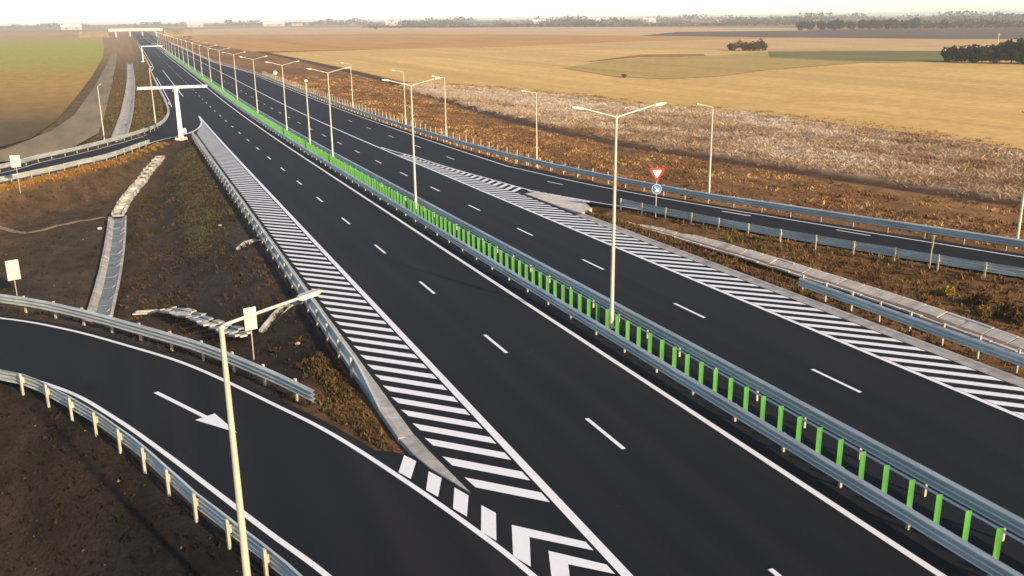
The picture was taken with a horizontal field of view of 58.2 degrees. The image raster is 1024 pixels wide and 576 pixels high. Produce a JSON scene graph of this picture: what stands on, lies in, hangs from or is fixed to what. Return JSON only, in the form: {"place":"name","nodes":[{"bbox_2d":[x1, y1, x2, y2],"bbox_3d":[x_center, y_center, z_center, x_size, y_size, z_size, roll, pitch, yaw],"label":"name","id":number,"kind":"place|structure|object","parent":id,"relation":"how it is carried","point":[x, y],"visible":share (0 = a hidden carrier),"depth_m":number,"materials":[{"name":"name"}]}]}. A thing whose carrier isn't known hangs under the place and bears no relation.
{"place":"outdoors","nodes":[
{"label":"outdoors","id":0,"kind":"place"},
{"bbox_2d":[0,37,103,146],"bbox_3d":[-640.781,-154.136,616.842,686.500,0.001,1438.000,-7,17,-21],"label":"wheat field","id":1,"kind":"structure","parent":0,"point":[43,81],"depth_m":326.25,"materials":[{"name":"plant"}]},
{"bbox_2d":[0,217,105,233],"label":"trodden path","id":2,"kind":"structure","parent":0,"point":[14,231],"depth_m":87.46,"materials":[{"name":"soil"}]},
{"bbox_2d":[0,32,110,37],"bbox_3d":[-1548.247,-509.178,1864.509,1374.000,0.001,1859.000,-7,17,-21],"label":"tan field","id":3,"kind":"structure","parent":0,"point":[41,35],"depth_m":1576.17,"materials":[{"name":"soil"}]},
{"bbox_2d":[0,48,116,161],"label":"dirt track","id":4,"kind":"structure","parent":0,"point":[83,123],"depth_m":167.13,"materials":[{"name":"soil"}]},
{"bbox_2d":[296,352,395,451],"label":"verge grass","id":5,"kind":"structure","parent":0,"point":[327,377],"depth_m":37.75,"materials":[{"name":"plant"}]},
{"bbox_2d":[375,450,469,512],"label":"road","id":6,"kind":"structure","parent":0,"point":[421,470],"depth_m":31.11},
{"bbox_2d":[400,436,469,492],"bbox_3d":[-2.718,6.139,31.542,0.612,0.339,4.965,-9,18,-25],"label":"kerb tip","id":7,"kind":"object","parent":6,"relation":"on","point":[417,449],"visible":0.84,"depth_m":31.98,"materials":[{"name":"concrete"}]},
{"bbox_2d":[192,34,793,51],"bbox_3d":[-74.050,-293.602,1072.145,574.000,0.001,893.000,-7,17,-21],"label":"orange field","id":8,"kind":"structure","parent":0,"point":[287,42],"depth_m":835.92,"materials":[{"name":"soil"}]},
{"bbox_2d":[192,27,805,35],"bbox_3d":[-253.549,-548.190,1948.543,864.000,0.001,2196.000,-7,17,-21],"label":"pale field","id":9,"kind":"structure","parent":0,"point":[630,31],"depth_m":1502.19,"materials":[{"name":"soil"}]},
{"bbox_2d":[0,15,1023,575],"bbox_3d":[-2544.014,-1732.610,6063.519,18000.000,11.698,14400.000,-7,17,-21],"label":"ground","id":10,"kind":"structure","parent":0,"point":[150,497],"depth_m":65.40,"materials":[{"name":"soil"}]},
{"bbox_2d":[5,259,20,295],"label":"marker sign","id":11,"kind":"object","parent":10,"relation":"on","point":[12,270],"visible":0.85,"depth_m":65.75,"materials":[{"name":"metal"}]},
{"bbox_2d":[10,155,20,192],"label":"marker sign","id":12,"kind":"object","parent":10,"relation":"on","point":[15,161],"visible":1,"depth_m":94.29,"materials":[{"name":"metal"}]},
{"bbox_2d":[60,25,81,29],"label":"farm hall","id":13,"kind":"structure","parent":10,"relation":"on","point":[70,27],"depth_m":2880.65,"materials":[{"name":"grey metal"}]},
{"bbox_2d":[0,139,149,181],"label":"guardrail","id":14,"kind":"object","parent":10,"relation":"on","point":[62,166],"visible":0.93,"depth_m":107.74,"materials":[{"name":"metal"}]},
{"bbox_2d":[0,142,168,190],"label":"verge grass","id":15,"kind":"structure","parent":10,"relation":"on","point":[101,164],"depth_m":106.62,"materials":[{"name":"plant"}]},
{"bbox_2d":[0,43,168,171],"bbox_3d":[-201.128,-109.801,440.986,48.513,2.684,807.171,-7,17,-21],"label":"guardrail","id":16,"kind":"object","parent":10,"relation":"on","point":[53,153],"visible":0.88,"depth_m":128.53,"materials":[{"name":"metal"}]},
{"bbox_2d":[0,102,195,183],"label":"ramp","id":17,"kind":"structure","parent":10,"relation":"on","point":[167,129],"depth_m":127.03,"materials":[{"name":"asphalt"}]},
{"bbox_2d":[97,84,104,139],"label":"street lamp","id":18,"kind":"object","parent":10,"relation":"on","point":[101,114],"visible":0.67,"depth_m":150.95,"materials":[{"name":"metal"}]},
{"bbox_2d":[85,215,126,323],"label":"drainage channel","id":19,"kind":"object","parent":10,"relation":"on","point":[103,299],"visible":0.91,"depth_m":72.09,"materials":[{"name":"concrete"}]},
{"bbox_2d":[0,21,228,28],"bbox_3d":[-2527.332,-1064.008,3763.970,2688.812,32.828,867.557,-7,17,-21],"label":"wood","id":20,"kind":"object","parent":10,"relation":"on","point":[156,23],"visible":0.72,"depth_m":4310.72,"materials":[{"name":"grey plant"}]},
{"bbox_2d":[111,64,134,141],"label":"drainage channel","id":21,"kind":"object","parent":10,"relation":"on","point":[126,113],"visible":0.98,"depth_m":208.55,"materials":[{"name":"concrete"}]},
{"bbox_2d":[92,66,169,147],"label":"dry grass","id":22,"kind":"structure","parent":10,"relation":"on","point":[118,73],"depth_m":217.68,"materials":[{"name":"plant"}]},
{"bbox_2d":[78,28,192,37],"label":"overpass","id":23,"kind":"object","parent":10,"relation":"on","point":[85,34],"visible":0.83,"depth_m":1267.39,"materials":[{"name":"concrete"}]},
{"bbox_2d":[111,155,164,216],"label":"drain cascade","id":24,"kind":"object","parent":10,"relation":"on","point":[122,205],"visible":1,"depth_m":106.69,"materials":[{"name":"concrete"}]},
{"bbox_2d":[0,369,302,575],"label":"guardrail","id":25,"kind":"object","parent":10,"relation":"on","point":[275,561],"visible":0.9,"depth_m":30.39,"materials":[{"name":"metal"}]},
{"bbox_2d":[149,66,155,123],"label":"street lamp","id":26,"kind":"object","parent":10,"relation":"on","point":[152,97],"visible":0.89,"depth_m":161.44,"materials":[{"name":"metal"}]},
{"bbox_2d":[0,294,314,401],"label":"guardrail","id":27,"kind":"object","parent":10,"relation":"on","point":[281,380],"visible":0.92,"depth_m":43.73,"materials":[{"name":"metal"}]},
{"bbox_2d":[137,85,206,140],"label":"sign gantry","id":28,"kind":"object","parent":10,"relation":"on","point":[181,131],"visible":0.98,"depth_m":136.57,"materials":[{"name":"metal"}]},
{"bbox_2d":[0,140,356,571],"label":"loose stones","id":29,"kind":"object","parent":10,"relation":"on","point":[55,521],"visible":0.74,"depth_m":58.68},
{"bbox_2d":[132,306,250,337],"bbox_3d":[-19.250,1.933,55.645,2.189,2.789,16.639,-14,21,-39],"label":"drain chute","id":30,"kind":"object","parent":10,"relation":"on","point":[200,319],"visible":0.96,"depth_m":55.17,"materials":[{"name":"concrete"}]},
{"bbox_2d":[187,23,203,26],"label":"farm hall","id":31,"kind":"structure","parent":10,"relation":"on","point":[195,24],"depth_m":3560.98,"materials":[{"name":"grey metal"}]},
{"bbox_2d":[162,147,238,264],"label":"green weeds","id":32,"kind":"object","parent":10,"relation":"on","point":[200,200],"visible":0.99,"depth_m":89.22,"materials":[{"name":"plant"}]},
{"bbox_2d":[107,156,315,360],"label":"bank weeds","id":33,"kind":"object","parent":10,"relation":"on","point":[147,235],"visible":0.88,"depth_m":68.82,"materials":[{"name":"plant"}]},
{"bbox_2d":[236,239,259,249],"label":"drain chute","id":34,"kind":"object","parent":10,"relation":"on","point":[247,241],"visible":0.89,"depth_m":66.94,"materials":[{"name":"concrete"}]},
{"bbox_2d":[243,306,257,359],"bbox_3d":[-12.902,2.414,45.650,0.620,3.050,0.095,-12,20,-34],"label":"marker sign","id":35,"kind":"object","parent":10,"relation":"on","point":[250,323],"visible":0.82,"depth_m":45.38,"materials":[{"name":"metal"}]},
{"bbox_2d":[0,315,536,575],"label":"exit ramp","id":36,"kind":"structure","parent":10,"relation":"on","point":[321,497],"depth_m":31.76,"materials":[{"name":"asphalt"}]},
{"bbox_2d":[219,289,321,575],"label":"street lamp","id":37,"kind":"object","parent":10,"relation":"on","point":[246,570],"visible":1,"depth_m":21.95,"materials":[{"name":"metal"}]},
{"bbox_2d":[263,22,284,25],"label":"farm hall","id":38,"kind":"structure","parent":10,"relation":"on","point":[273,23],"depth_m":3476.55,"materials":[{"name":"grey metal"}]},
{"bbox_2d":[259,301,302,332],"bbox_3d":[-12.628,1.558,50.151,0.862,0.840,3.597,5,17,19],"label":"drain chute","id":39,"kind":"object","parent":10,"relation":"on","point":[265,326],"visible":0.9,"depth_m":50.02,"materials":[{"name":"concrete"}]},
{"bbox_2d":[191,132,379,409],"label":"guardrail","id":40,"kind":"object","parent":10,"relation":"on","point":[343,347],"visible":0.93,"depth_m":52.15,"materials":[{"name":"metal"}]},
{"bbox_2d":[304,80,310,143],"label":"camera mast","id":41,"kind":"object","parent":10,"relation":"on","point":[305,81],"visible":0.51,"depth_m":120.25,"materials":[{"name":"metal"}]},
{"bbox_2d":[385,21,401,24],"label":"farm hall","id":42,"kind":"structure","parent":10,"relation":"on","point":[389,23],"depth_m":3249.51,"materials":[{"name":"grey metal"}]},
{"bbox_2d":[393,70,406,128],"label":"street lamp","id":43,"kind":"object","parent":10,"relation":"on","point":[404,97],"visible":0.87,"depth_m":148.24,"materials":[{"name":"metal"}]},
{"bbox_2d":[262,71,607,181],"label":"wire fence","id":44,"kind":"object","parent":10,"relation":"on","point":[273,75],"visible":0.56,"depth_m":159.11,"materials":[{"name":"metal"}]},
{"bbox_2d":[432,76,446,141],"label":"street lamp","id":45,"kind":"object","parent":10,"relation":"on","point":[445,109],"visible":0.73,"depth_m":131.70,"materials":[{"name":"metal"}]},
{"bbox_2d":[521,90,537,166],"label":"street lamp","id":46,"kind":"object","parent":10,"relation":"on","point":[536,124],"visible":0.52,"depth_m":106.01,"materials":[{"name":"metal"}]},
{"bbox_2d":[530,19,545,23],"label":"farm hall","id":47,"kind":"structure","parent":10,"relation":"on","point":[534,20],"depth_m":3184.30,"materials":[{"name":"grey metal"}]},
{"bbox_2d":[525,192,591,214],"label":"paved nose","id":48,"kind":"object","parent":10,"relation":"on","point":[577,207],"visible":0.79,"depth_m":79.92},
{"bbox_2d":[131,31,1023,575],"bbox_3d":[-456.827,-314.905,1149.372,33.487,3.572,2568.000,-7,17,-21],"label":"motorway","id":49,"kind":"structure","parent":10,"relation":"on","point":[557,441],"depth_m":38.85,"materials":[{"name":"asphalt"}]},
{"bbox_2d":[222,52,241,99],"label":"street lamp","id":50,"kind":"object","parent":49,"relation":"on","point":[235,73],"visible":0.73,"depth_m":199.50,"materials":[{"name":"metal"}]},
{"bbox_2d":[243,56,266,112],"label":"street lamp","id":51,"kind":"object","parent":49,"relation":"on","point":[255,82],"visible":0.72,"depth_m":168.51,"materials":[{"name":"metal"}]},
{"bbox_2d":[265,61,297,130],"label":"street lamp","id":52,"kind":"object","parent":49,"relation":"on","point":[284,92],"visible":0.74,"depth_m":137.37,"materials":[{"name":"metal"}]},
{"bbox_2d":[192,135,414,443],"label":"gutter kerb","id":53,"kind":"structure","parent":49,"relation":"on","point":[394,422],"depth_m":39.70,"materials":[{"name":"concrete"}]},
{"bbox_2d":[306,67,349,156],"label":"street lamp","id":54,"kind":"object","parent":49,"relation":"on","point":[330,107],"visible":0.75,"depth_m":106.34,"materials":[{"name":"metal"}]},
{"bbox_2d":[381,77,441,212],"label":"street lamp","id":55,"kind":"object","parent":49,"relation":"on","point":[415,189],"visible":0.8,"depth_m":75.24,"materials":[{"name":"metal"}]},
{"bbox_2d":[165,50,1003,559],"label":"anti glare screen","id":56,"kind":"object","parent":49,"relation":"on","point":[347,168],"visible":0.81,"depth_m":46.47,"materials":[{"name":"green plastic"}]},
{"bbox_2d":[153,43,1023,575],"bbox_3d":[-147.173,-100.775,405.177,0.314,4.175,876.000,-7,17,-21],"label":"guardrail","id":57,"kind":"object","parent":49,"relation":"on","point":[989,565],"visible":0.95,"depth_m":33.55,"materials":[{"name":"metal"}]},
{"bbox_2d":[155,43,1023,543],"bbox_3d":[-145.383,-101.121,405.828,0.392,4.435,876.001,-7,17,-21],"label":"guardrail","id":58,"kind":"object","parent":49,"relation":"on","point":[1005,519],"visible":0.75,"depth_m":35.37,"materials":[{"name":"metal"}]},
{"bbox_2d":[571,102,666,328],"bbox_3d":[5.015,-3.155,44.461,5.034,11.302,0.532,-8,18,-23],"label":"street lamp","id":59,"kind":"object","parent":49,"relation":"on","point":[611,318],"visible":0.93,"depth_m":44.27,"materials":[{"name":"metal"}]},
{"bbox_2d":[170,42,1023,250],"bbox_3d":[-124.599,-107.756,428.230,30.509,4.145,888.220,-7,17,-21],"label":"guardrail","id":60,"kind":"object","parent":10,"relation":"on","point":[1006,241],"visible":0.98,"depth_m":76.80,"materials":[{"name":"metal"}]},
{"bbox_2d":[223,10,1023,26],"bbox_3d":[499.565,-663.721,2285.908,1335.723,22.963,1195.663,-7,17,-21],"label":"wood","id":61,"kind":"object","parent":10,"relation":"on","point":[638,22],"visible":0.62,"depth_m":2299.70,"materials":[{"name":"green plant"}]},
{"bbox_2d":[259,75,1023,250],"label":"dry grass","id":62,"kind":"structure","parent":10,"relation":"on","point":[681,171],"depth_m":126.81,"materials":[{"name":"plant"}]},
{"bbox_2d":[587,54,704,61],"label":"furrow strip","id":63,"kind":"object","parent":10,"relation":"on","point":[648,55],"visible":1,"depth_m":457.85,"materials":[{"name":"soil"}]},
{"bbox_2d":[650,167,664,216],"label":"give way sign","id":64,"kind":"object","parent":10,"relation":"on","point":[657,172],"visible":0.97,"depth_m":72.93,"materials":[{"name":"metal"}]},
{"bbox_2d":[362,19,1023,27],"bbox_3d":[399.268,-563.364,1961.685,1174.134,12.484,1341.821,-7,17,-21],"label":"hedge","id":65,"kind":"object","parent":10,"relation":"on","point":[591,24],"visible":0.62,"depth_m":1959.60,"materials":[{"name":"green plant"}]},
{"bbox_2d":[696,104,712,200],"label":"street lamp","id":66,"kind":"object","parent":10,"relation":"on","point":[709,180],"visible":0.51,"depth_m":83.41,"materials":[{"name":"metal"}]},
{"bbox_2d":[397,82,1023,200],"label":"dry weeds","id":67,"kind":"object","parent":10,"relation":"on","point":[521,102],"visible":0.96,"depth_m":145.06,"materials":[{"name":"plant"}]},
{"bbox_2d":[727,41,739,50],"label":"bushy tree","id":68,"kind":"object","parent":10,"relation":"on","point":[734,46],"visible":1,"depth_m":512.93,"materials":[{"name":"brown plant"}]},
{"bbox_2d":[738,40,747,50],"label":"bushy tree","id":69,"kind":"object","parent":10,"relation":"on","point":[742,46],"visible":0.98,"depth_m":510.86,"materials":[{"name":"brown plant"}]},
{"bbox_2d":[744,41,755,50],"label":"bushy tree","id":70,"kind":"object","parent":10,"relation":"on","point":[749,46],"visible":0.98,"depth_m":509.75,"materials":[{"name":"brown plant"}]},
{"bbox_2d":[753,38,767,50],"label":"bushy tree","id":71,"kind":"object","parent":10,"relation":"on","point":[762,44],"visible":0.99,"depth_m":507.51,"materials":[{"name":"brown plant"}]},
{"bbox_2d":[513,165,1023,279],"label":"entry ramp","id":72,"kind":"structure","parent":10,"relation":"on","point":[597,195],"depth_m":71.08,"materials":[{"name":"asphalt"}]},
{"bbox_2d":[576,213,1023,387],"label":"gutter kerb","id":73,"kind":"structure","parent":10,"relation":"on","point":[967,361],"depth_m":47.42,"materials":[{"name":"concrete"}]},
{"bbox_2d":[795,20,809,29],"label":"bushy tree","id":74,"kind":"object","parent":10,"relation":"on","point":[803,24],"visible":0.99,"depth_m":1179.27,"materials":[{"name":"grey plant"}]},
{"bbox_2d":[585,210,1023,376],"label":"dry grass","id":75,"kind":"structure","parent":10,"relation":"on","point":[650,233],"depth_m":56.43,"materials":[{"name":"plant"}]},
{"bbox_2d":[602,215,1023,354],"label":"drainage channel","id":76,"kind":"object","parent":10,"relation":"on","point":[976,329],"visible":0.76,"depth_m":53.48,"materials":[{"name":"concrete"}]},
{"bbox_2d":[619,198,1023,277],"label":"guardrail","id":77,"kind":"object","parent":10,"relation":"on","point":[938,259],"visible":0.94,"depth_m":60.88,"materials":[{"name":"metal"}]},
{"bbox_2d":[816,21,826,29],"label":"bushy tree","id":78,"kind":"object","parent":10,"relation":"on","point":[820,25],"visible":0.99,"depth_m":1182.38,"materials":[{"name":"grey plant"}]},
{"bbox_2d":[827,20,838,28],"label":"bushy tree","id":79,"kind":"object","parent":10,"relation":"on","point":[831,25],"visible":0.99,"depth_m":1187.22,"materials":[{"name":"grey plant"}]},
{"bbox_2d":[831,18,843,29],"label":"bushy tree","id":80,"kind":"object","parent":10,"relation":"on","point":[840,21],"visible":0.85,"depth_m":1191.02,"materials":[{"name":"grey plant"}]},
{"bbox_2d":[845,21,856,29],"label":"bushy tree","id":81,"kind":"object","parent":10,"relation":"on","point":[851,25],"visible":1,"depth_m":1199.36,"materials":[{"name":"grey plant"}]},
{"bbox_2d":[857,19,867,29],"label":"bushy tree","id":82,"kind":"object","parent":10,"relation":"on","point":[863,23],"visible":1,"depth_m":1198.05,"materials":[{"name":"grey plant"}]},
{"bbox_2d":[867,19,876,28],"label":"bushy tree","id":83,"kind":"object","parent":10,"relation":"on","point":[871,24],"visible":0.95,"depth_m":1203.14,"materials":[{"name":"grey plant"}]},
{"bbox_2d":[873,20,883,28],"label":"bushy tree","id":84,"kind":"object","parent":10,"relation":"on","point":[879,24],"visible":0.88,"depth_m":1206.44,"materials":[{"name":"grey plant"}]},
{"bbox_2d":[883,18,896,28],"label":"bushy tree","id":85,"kind":"object","parent":10,"relation":"on","point":[889,22],"visible":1,"depth_m":1205.89,"materials":[{"name":"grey plant"}]},
{"bbox_2d":[902,20,909,28],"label":"bushy tree","id":86,"kind":"object","parent":10,"relation":"on","point":[906,24],"visible":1,"depth_m":1211.73,"materials":[{"name":"grey plant"}]},
{"bbox_2d":[798,274,1023,372],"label":"guardrail","id":87,"kind":"object","parent":10,"relation":"on","point":[978,345],"visible":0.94,"depth_m":43.69,"materials":[{"name":"metal"}]},
{"bbox_2d":[909,17,920,28],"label":"bushy tree","id":88,"kind":"object","parent":10,"relation":"on","point":[912,22],"visible":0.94,"depth_m":1213.64,"materials":[{"name":"grey plant"}]},
{"bbox_2d":[929,235,934,268],"bbox_3d":[25.578,-2.039,56.148,0.095,2.400,0.100,10,19,32],"label":"marker post","id":89,"kind":"object","parent":10,"relation":"on","point":[931,250],"visible":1,"depth_m":56.03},
{"bbox_2d":[857,18,1023,28],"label":"trees","id":90,"kind":"object","parent":10,"relation":"on","point":[940,25],"visible":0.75,"depth_m":1242.10,"materials":[{"name":"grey plant"}]},
{"bbox_2d":[936,285,956,294],"bbox_3d":[24.778,0.164,52.568,0.922,0.743,0.967,-6,17,-16],"label":"roadside bush","id":91,"kind":"object","parent":10,"relation":"on","point":[947,290],"visible":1,"depth_m":52.38,"materials":[{"name":"yellow plant"}]},
{"bbox_2d":[940,45,959,61],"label":"bushy tree","id":92,"kind":"object","parent":10,"relation":"on","point":[944,54],"visible":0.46,"depth_m":372.25,"materials":[{"name":"green plant"}]},
{"bbox_2d":[967,44,994,62],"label":"bushy tree","id":93,"kind":"object","parent":10,"relation":"on","point":[983,54],"visible":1,"depth_m":356.44,"materials":[{"name":"green plant"}]},
{"bbox_2d":[967,290,996,306],"bbox_3d":[25.729,0.611,50.457,1.233,0.941,1.651,1,16,5],"label":"roadside bush","id":94,"kind":"object","parent":10,"relation":"on","point":[981,298],"visible":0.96,"depth_m":50.32,"materials":[{"name":"brown plant"}]},
{"bbox_2d":[976,305,992,317],"bbox_3d":[25.124,1.241,48.949,0.856,0.690,0.898,9,19,31],"label":"roadside bush","id":95,"kind":"object","parent":10,"relation":"on","point":[983,310],"visible":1,"depth_m":48.88,"materials":[{"name":"yellow plant"}]},
{"bbox_2d":[996,41,1023,63],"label":"bushy tree","id":96,"kind":"object","parent":10,"relation":"on","point":[1007,58],"visible":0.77,"depth_m":351.57,"materials":[{"name":"green plant"}]},
{"bbox_2d":[998,303,1023,323],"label":"roadside bush","id":97,"kind":"object","parent":10,"relation":"on","point":[1015,312],"visible":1,"depth_m":47.82,"materials":[{"name":"brown plant"}]},
{"bbox_2d":[1003,37,1023,63],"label":"bushy tree","id":98,"kind":"object","parent":10,"relation":"on","point":[1020,40],"visible":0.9,"depth_m":348.31,"materials":[{"name":"green plant"}]},
{"bbox_2d":[1014,111,1023,248],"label":"street lamp","id":99,"kind":"object","parent":10,"relation":"on","point":[1020,219],"visible":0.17,"depth_m":63.43,"materials":[{"name":"metal"}]},
{"bbox_2d":[0,0,1023,25],"label":"sky","id":100,"kind":"structure","parent":0,"point":[23,12],"materials":[{"name":"white"}]},
{"bbox_2d":[274,39,1023,153],"bbox_3d":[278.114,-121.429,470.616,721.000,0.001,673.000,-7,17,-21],"label":"stubble field","id":101,"kind":"structure","parent":0,"point":[978,100],"depth_m":265.70,"materials":[{"name":"plant"}]},
{"bbox_2d":[947,49,967,62],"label":"bushy tree","id":102,"kind":"object","parent":101,"relation":"on","point":[955,55],"visible":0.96,"depth_m":363.98,"materials":[{"name":"green plant"}]},
{"bbox_2d":[957,45,977,62],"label":"bushy tree","id":103,"kind":"object","parent":101,"relation":"on","point":[961,48],"visible":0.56,"depth_m":361.78,"materials":[{"name":"green plant"}]},
{"bbox_2d":[988,42,1011,62],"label":"bushy tree","id":104,"kind":"object","parent":101,"relation":"on","point":[998,48],"visible":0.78,"depth_m":353.84,"materials":[{"name":"green plant"}]},
{"bbox_2d":[565,50,946,78],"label":"olive field","id":105,"kind":"structure","parent":0,"point":[686,66],"depth_m":366.00,"materials":[{"name":"plant"}]},
{"bbox_2d":[580,38,1016,50],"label":"straw field","id":106,"kind":"structure","parent":0,"point":[855,44],"depth_m":619.49,"materials":[{"name":"plant"}]},
{"bbox_2d":[641,27,1023,38],"bbox_3d":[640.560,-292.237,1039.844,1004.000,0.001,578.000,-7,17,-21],"label":"ploughed field","id":107,"kind":"structure","parent":0,"point":[974,33],"depth_m":941.25,"materials":[{"name":"soil"}]},
{"bbox_2d":[768,51,988,60],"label":"green field","id":108,"kind":"structure","parent":0,"point":[886,55],"depth_m":435.02,"materials":[{"name":"plant"}]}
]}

